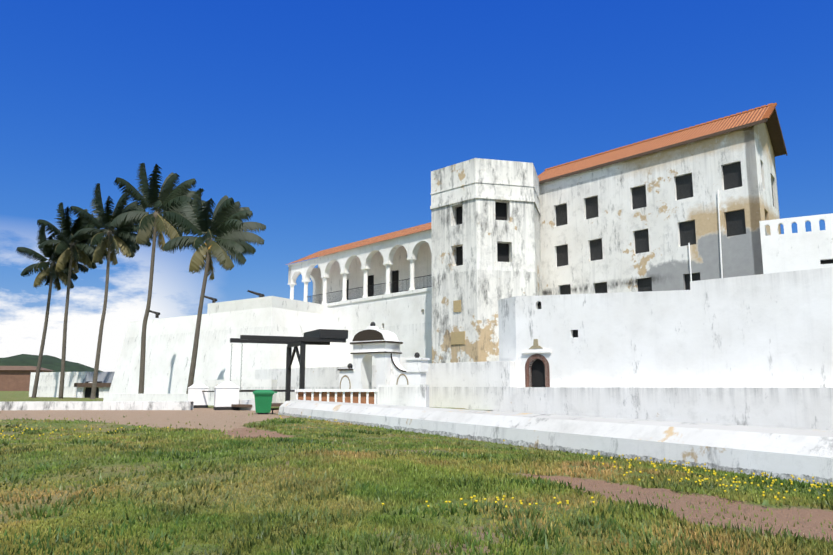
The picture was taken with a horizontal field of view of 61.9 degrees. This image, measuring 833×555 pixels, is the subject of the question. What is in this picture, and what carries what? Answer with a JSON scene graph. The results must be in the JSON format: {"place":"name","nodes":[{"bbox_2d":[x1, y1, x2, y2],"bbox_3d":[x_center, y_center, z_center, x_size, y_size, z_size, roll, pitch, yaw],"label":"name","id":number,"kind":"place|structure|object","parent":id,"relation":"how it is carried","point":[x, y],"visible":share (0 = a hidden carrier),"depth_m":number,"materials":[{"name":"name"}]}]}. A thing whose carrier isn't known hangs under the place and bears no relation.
{"place":"outdoors","nodes":[
{"label":"outdoors","id":0,"kind":"place"},
{"bbox_2d":[0,370,51,390],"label":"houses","id":1,"kind":"structure","parent":0,"point":[14,380],"depth_m":185.55,"materials":[{"name":"brown brick"}]},
{"bbox_2d":[0,366,52,370],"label":"house roofs","id":2,"kind":"structure","parent":1,"relation":"on","point":[18,368],"depth_m":186.58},
{"bbox_2d":[0,354,102,371],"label":"roof","id":3,"kind":"structure","parent":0,"point":[53,363],"depth_m":364.48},
{"bbox_2d":[29,372,109,397],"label":"wall","id":4,"kind":"structure","parent":0,"point":[48,384],"depth_m":80.85,"materials":[{"name":"white paint"}]},
{"bbox_2d":[74,383,110,386],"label":"lintel","id":5,"kind":"structure","parent":4,"relation":"on","point":[90,384],"depth_m":76.53,"materials":[{"name":"brown wood"}]},
{"bbox_2d":[82,372,114,382],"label":"roof","id":6,"kind":"structure","parent":4,"relation":"on","point":[105,377],"depth_m":77.73,"materials":[{"name":"grey metal"}]},
{"bbox_2d":[231,403,282,406],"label":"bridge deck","id":7,"kind":"structure","parent":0,"point":[249,405],"depth_m":36.99,"materials":[{"name":"brown wood"}]},
{"bbox_2d":[230,329,347,400],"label":"gallows","id":8,"kind":"object","parent":7,"relation":"on","point":[321,337],"visible":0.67,"depth_m":39.27,"materials":[{"name":"black wood"}]},
{"bbox_2d":[230,341,242,388],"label":"chains","id":9,"kind":"object","parent":8,"relation":"hanging from","point":[241,364],"visible":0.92,"depth_m":37.08,"materials":[{"name":"metal"}]},
{"bbox_2d":[0,391,574,453],"bbox_3d":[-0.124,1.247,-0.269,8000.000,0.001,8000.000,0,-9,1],"label":"ground","id":10,"kind":"structure","parent":0,"point":[10,396],"depth_m":72.75,"materials":[{"name":"soil"}]},
{"bbox_2d":[16,227,88,397],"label":"palm","id":11,"kind":"object","parent":10,"relation":"on","point":[45,272],"depth_m":78.67,"materials":[{"name":"green plant"}]},
{"bbox_2d":[37,202,115,397],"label":"palm","id":12,"kind":"object","parent":10,"relation":"on","point":[81,249],"depth_m":74.80,"materials":[{"name":"green plant"}]},
{"bbox_2d":[70,183,152,398],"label":"palm","id":13,"kind":"object","parent":10,"relation":"on","point":[123,238],"depth_m":71.09,"materials":[{"name":"green plant"}]},
{"bbox_2d":[111,163,207,393],"bbox_3d":[-22.013,0.267,58.762,8.162,20.200,7.464,0,-9,1],"label":"palm","id":14,"kind":"object","parent":10,"relation":"on","point":[166,198],"depth_m":59.01,"materials":[{"name":"green plant"}]},
{"bbox_2d":[153,211,159,221],"bbox_3d":[-22.377,-5.255,59.718,0.600,1.000,0.571,0,-9,1],"label":"heart palm","id":15,"kind":"object","parent":14,"relation":"attached to","point":[155,214],"visible":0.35,"depth_m":59.50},
{"bbox_2d":[163,188,265,393],"bbox_3d":[-16.108,1.318,54.671,7.901,16.859,7.304,0,-9,1],"label":"palm","id":16,"kind":"object","parent":10,"relation":"on","point":[234,239],"depth_m":54.58,"materials":[{"name":"green plant"}]},
{"bbox_2d":[109,296,333,393],"bbox_3d":[-16.129,8.117,72.054,25.456,8.803,21.940,-6,-11,34],"label":"bastion","id":17,"kind":"object","parent":10,"relation":"on","point":[169,348],"visible":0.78,"depth_m":62.45,"materials":[{"name":"white paint"}]},
{"bbox_2d":[150,290,264,317],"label":"cannons","id":18,"kind":"object","parent":17,"relation":"on","point":[214,300],"visible":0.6,"depth_m":66.48,"materials":[{"name":"metal"}]},
{"bbox_2d":[327,291,431,366],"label":"curtain wall","id":19,"kind":"structure","parent":10,"relation":"on","point":[406,319],"depth_m":57.92,"materials":[{"name":"white paint"}]},
{"bbox_2d":[288,229,431,305],"bbox_3d":[-4.200,-0.734,64.116,4.220,6.503,22.916,8,-12,-41],"label":"loggia","id":20,"kind":"object","parent":19,"relation":"on","point":[408,256],"visible":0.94,"depth_m":63.92,"materials":[{"name":"paint"}]},
{"bbox_2d":[286,222,430,264],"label":"tiled roof","id":21,"kind":"structure","parent":20,"relation":"on","point":[411,230],"depth_m":64.38,"materials":[{"name":"tile"}]},
{"bbox_2d":[307,275,431,303],"bbox_3d":[-4.658,1.283,61.698,0.040,0.970,18.750,8,-12,-41],"label":"loggia railing","id":22,"kind":"object","parent":20,"relation":"attached to","point":[357,291],"visible":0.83,"depth_m":60.74,"materials":[{"name":"black metal"}]},
{"bbox_2d":[347,270,398,298],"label":"doors","id":23,"kind":"structure","parent":20,"relation":"in","point":[395,275],"depth_m":66.65,"materials":[{"name":"black wood"}]},
{"bbox_2d":[378,385,428,406],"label":"parapet wall","id":24,"kind":"structure","parent":10,"relation":"on","point":[409,395],"depth_m":34.01,"materials":[{"name":"white paint"}]},
{"bbox_2d":[400,356,419,369],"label":"portal back wall","id":25,"kind":"structure","parent":10,"relation":"on","point":[402,362],"depth_m":38.83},
{"bbox_2d":[255,361,832,430],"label":"tier wall","id":26,"kind":"structure","parent":10,"relation":"on","point":[488,386],"depth_m":33.48,"materials":[{"name":"white paint"}]},
{"bbox_2d":[278,407,832,485],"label":"kerb wall","id":27,"kind":"structure","parent":10,"relation":"on","point":[782,466],"depth_m":12.32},
{"bbox_2d":[280,401,832,457],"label":"kerb chamfer","id":28,"kind":"object","parent":27,"relation":"attached to","point":[817,446],"visible":1,"depth_m":12.35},
{"bbox_2d":[290,400,832,436],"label":"kerb coping","id":29,"kind":"object","parent":27,"relation":"attached to","point":[796,431],"visible":1,"depth_m":12.84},
{"bbox_2d":[338,326,429,403],"bbox_3d":[-1.763,4.811,36.841,5.315,4.440,1.440,-7,-11,36],"label":"portal","id":30,"kind":"object","parent":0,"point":[388,372],"visible":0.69,"depth_m":36.47,"materials":[{"name":"white paint"}]},
{"bbox_2d":[338,329,405,371],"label":"gate moldings","id":31,"kind":"structure","parent":30,"relation":"attached to","point":[368,335],"depth_m":36.78,"materials":[{"name":"white paint"}]},
{"bbox_2d":[341,375,406,388],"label":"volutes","id":32,"kind":"object","parent":30,"relation":"attached to","point":[402,380],"visible":0.5,"depth_m":37.29,"materials":[{"name":"white paint"}]},
{"bbox_2d":[340,374,407,388],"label":"arch moldings","id":33,"kind":"structure","parent":30,"relation":"attached to","point":[350,385],"depth_m":37.20,"materials":[{"name":"beige paint"}]},
{"bbox_2d":[347,322,419,368],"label":"ball finials","id":34,"kind":"object","parent":30,"relation":"on","point":[416,355],"visible":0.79,"depth_m":37.14,"materials":[{"name":"grey stone"}]},
{"bbox_2d":[0,406,832,554],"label":"ground","id":35,"kind":"structure","parent":0,"point":[209,416],"depth_m":7.06,"materials":[{"name":"green plant"}]},
{"bbox_2d":[0,401,193,409],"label":"wall","id":36,"kind":"structure","parent":35,"relation":"on","point":[102,405],"depth_m":37.18,"materials":[{"name":"paint"}]},
{"bbox_2d":[103,379,276,410],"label":"walls","id":37,"kind":"structure","parent":35,"relation":"on","point":[255,384],"depth_m":46.63,"materials":[{"name":"white paint"}]},
{"bbox_2d":[187,380,239,406],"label":"gate posts","id":38,"kind":"object","parent":35,"relation":"on","point":[226,393],"visible":0.81,"depth_m":37.57,"materials":[{"name":"white paint"}]},
{"bbox_2d":[193,391,238,409],"bbox_3d":[-11.624,6.959,39.490,1.571,1.015,5.658,7,-11,-37],"label":"gate post base","id":39,"kind":"object","parent":38,"relation":"attached to","point":[217,408],"visible":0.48,"depth_m":37.40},
{"bbox_2d":[253,390,276,412],"bbox_3d":[-6.991,5.700,31.987,1.093,1.020,0.980,2,-9,-11],"label":"bin","id":40,"kind":"object","parent":35,"relation":"on","point":[263,400],"visible":1,"depth_m":31.60,"materials":[{"name":"green plastic"}]},
{"bbox_2d":[295,389,377,403],"bbox_3d":[-4.006,6.144,34.641,4.285,1.125,0.500,-1,-9,6],"label":"balustrade","id":41,"kind":"object","parent":35,"relation":"on","point":[367,391],"visible":0.5,"depth_m":34.54,"materials":[{"name":"white paint"}]},
{"bbox_2d":[298,392,373,403],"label":"balustrade panels","id":42,"kind":"object","parent":41,"relation":"attached to","point":[339,397],"visible":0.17,"depth_m":34.63,"materials":[{"name":"brown brick"}]},
{"bbox_2d":[0,413,832,554],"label":"grass","id":43,"kind":"structure","parent":35,"relation":"on","point":[711,538],"depth_m":6.45,"materials":[{"name":"green plant"}]},
{"bbox_2d":[0,416,832,507],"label":"flowers","id":44,"kind":"object","parent":35,"relation":"on","point":[635,458],"visible":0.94,"depth_m":7.94,"materials":[{"name":"plant"}]},
{"bbox_2d":[0,0,832,371],"label":"sky","id":45,"kind":"structure","parent":0,"point":[331,121],"materials":[{"name":"blue"}]},
{"bbox_2d":[430,158,541,362],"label":"tower","id":46,"kind":"structure","parent":0,"point":[480,282],"depth_m":47.81,"materials":[{"name":"white paint"}]},
{"bbox_2d":[451,300,464,344],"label":"tower plaques","id":47,"kind":"object","parent":46,"relation":"attached to","point":[457,337],"visible":1,"depth_m":47.27,"materials":[{"name":"beige stone"}]},
{"bbox_2d":[539,125,780,294],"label":"building","id":48,"kind":"structure","parent":0,"point":[621,265],"depth_m":45.59,"materials":[{"name":"paint"}]},
{"bbox_2d":[538,106,768,180],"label":"roof","id":49,"kind":"structure","parent":48,"relation":"on","point":[713,127],"depth_m":47.95,"materials":[{"name":"tile"}]},
{"bbox_2d":[545,103,776,169],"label":"roof tiles","id":50,"kind":"structure","parent":49,"relation":"on","point":[770,110],"depth_m":47.92,"materials":[{"name":"tile"}]},
{"bbox_2d":[539,108,786,183],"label":"roof underside","id":51,"kind":"structure","parent":49,"relation":"attached to","point":[775,135],"depth_m":45.93,"materials":[{"name":"brown wood"}]},
{"bbox_2d":[556,162,773,294],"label":"windows","id":52,"kind":"structure","parent":48,"relation":"on","point":[735,220],"depth_m":46.19,"materials":[{"name":"black glass"}]},
{"bbox_2d":[688,190,722,280],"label":"drainpipes","id":53,"kind":"object","parent":48,"relation":"attached to","point":[719,241],"visible":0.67,"depth_m":42.53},
{"bbox_2d":[757,122,773,152],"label":"gable","id":54,"kind":"structure","parent":48,"relation":"attached to","point":[763,130],"depth_m":44.95,"materials":[{"name":"paint"}]},
{"bbox_2d":[498,267,832,387],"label":"wall","id":55,"kind":"structure","parent":0,"point":[769,330],"depth_m":32.27,"materials":[{"name":"white paint"}]},
{"bbox_2d":[522,348,550,352],"bbox_3d":[6.359,3.900,36.891,1.700,0.225,0.120,-7,-11,37],"label":"door cornice","id":56,"kind":"structure","parent":55,"relation":"attached to","point":[542,350],"depth_m":36.80,"materials":[{"name":"white paint"}]},
{"bbox_2d":[529,339,541,348],"bbox_3d":[6.347,3.534,36.932,0.850,0.510,0.060,-7,-11,37],"label":"arch crest","id":57,"kind":"object","parent":56,"relation":"on","point":[535,344],"visible":0.93,"depth_m":36.91,"materials":[{"name":"beige stone"}]},
{"bbox_2d":[525,354,549,386],"bbox_3d":[6.464,4.951,36.862,1.440,1.770,0.280,-7,-11,37],"label":"door surround","id":58,"kind":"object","parent":55,"relation":"attached to","point":[531,359],"depth_m":36.96,"materials":[{"name":"pink stone"}]},
{"bbox_2d":[759,213,832,273],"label":"wall","id":59,"kind":"structure","parent":0,"point":[788,250],"depth_m":35.58,"materials":[{"name":"white paint"}]}
]}

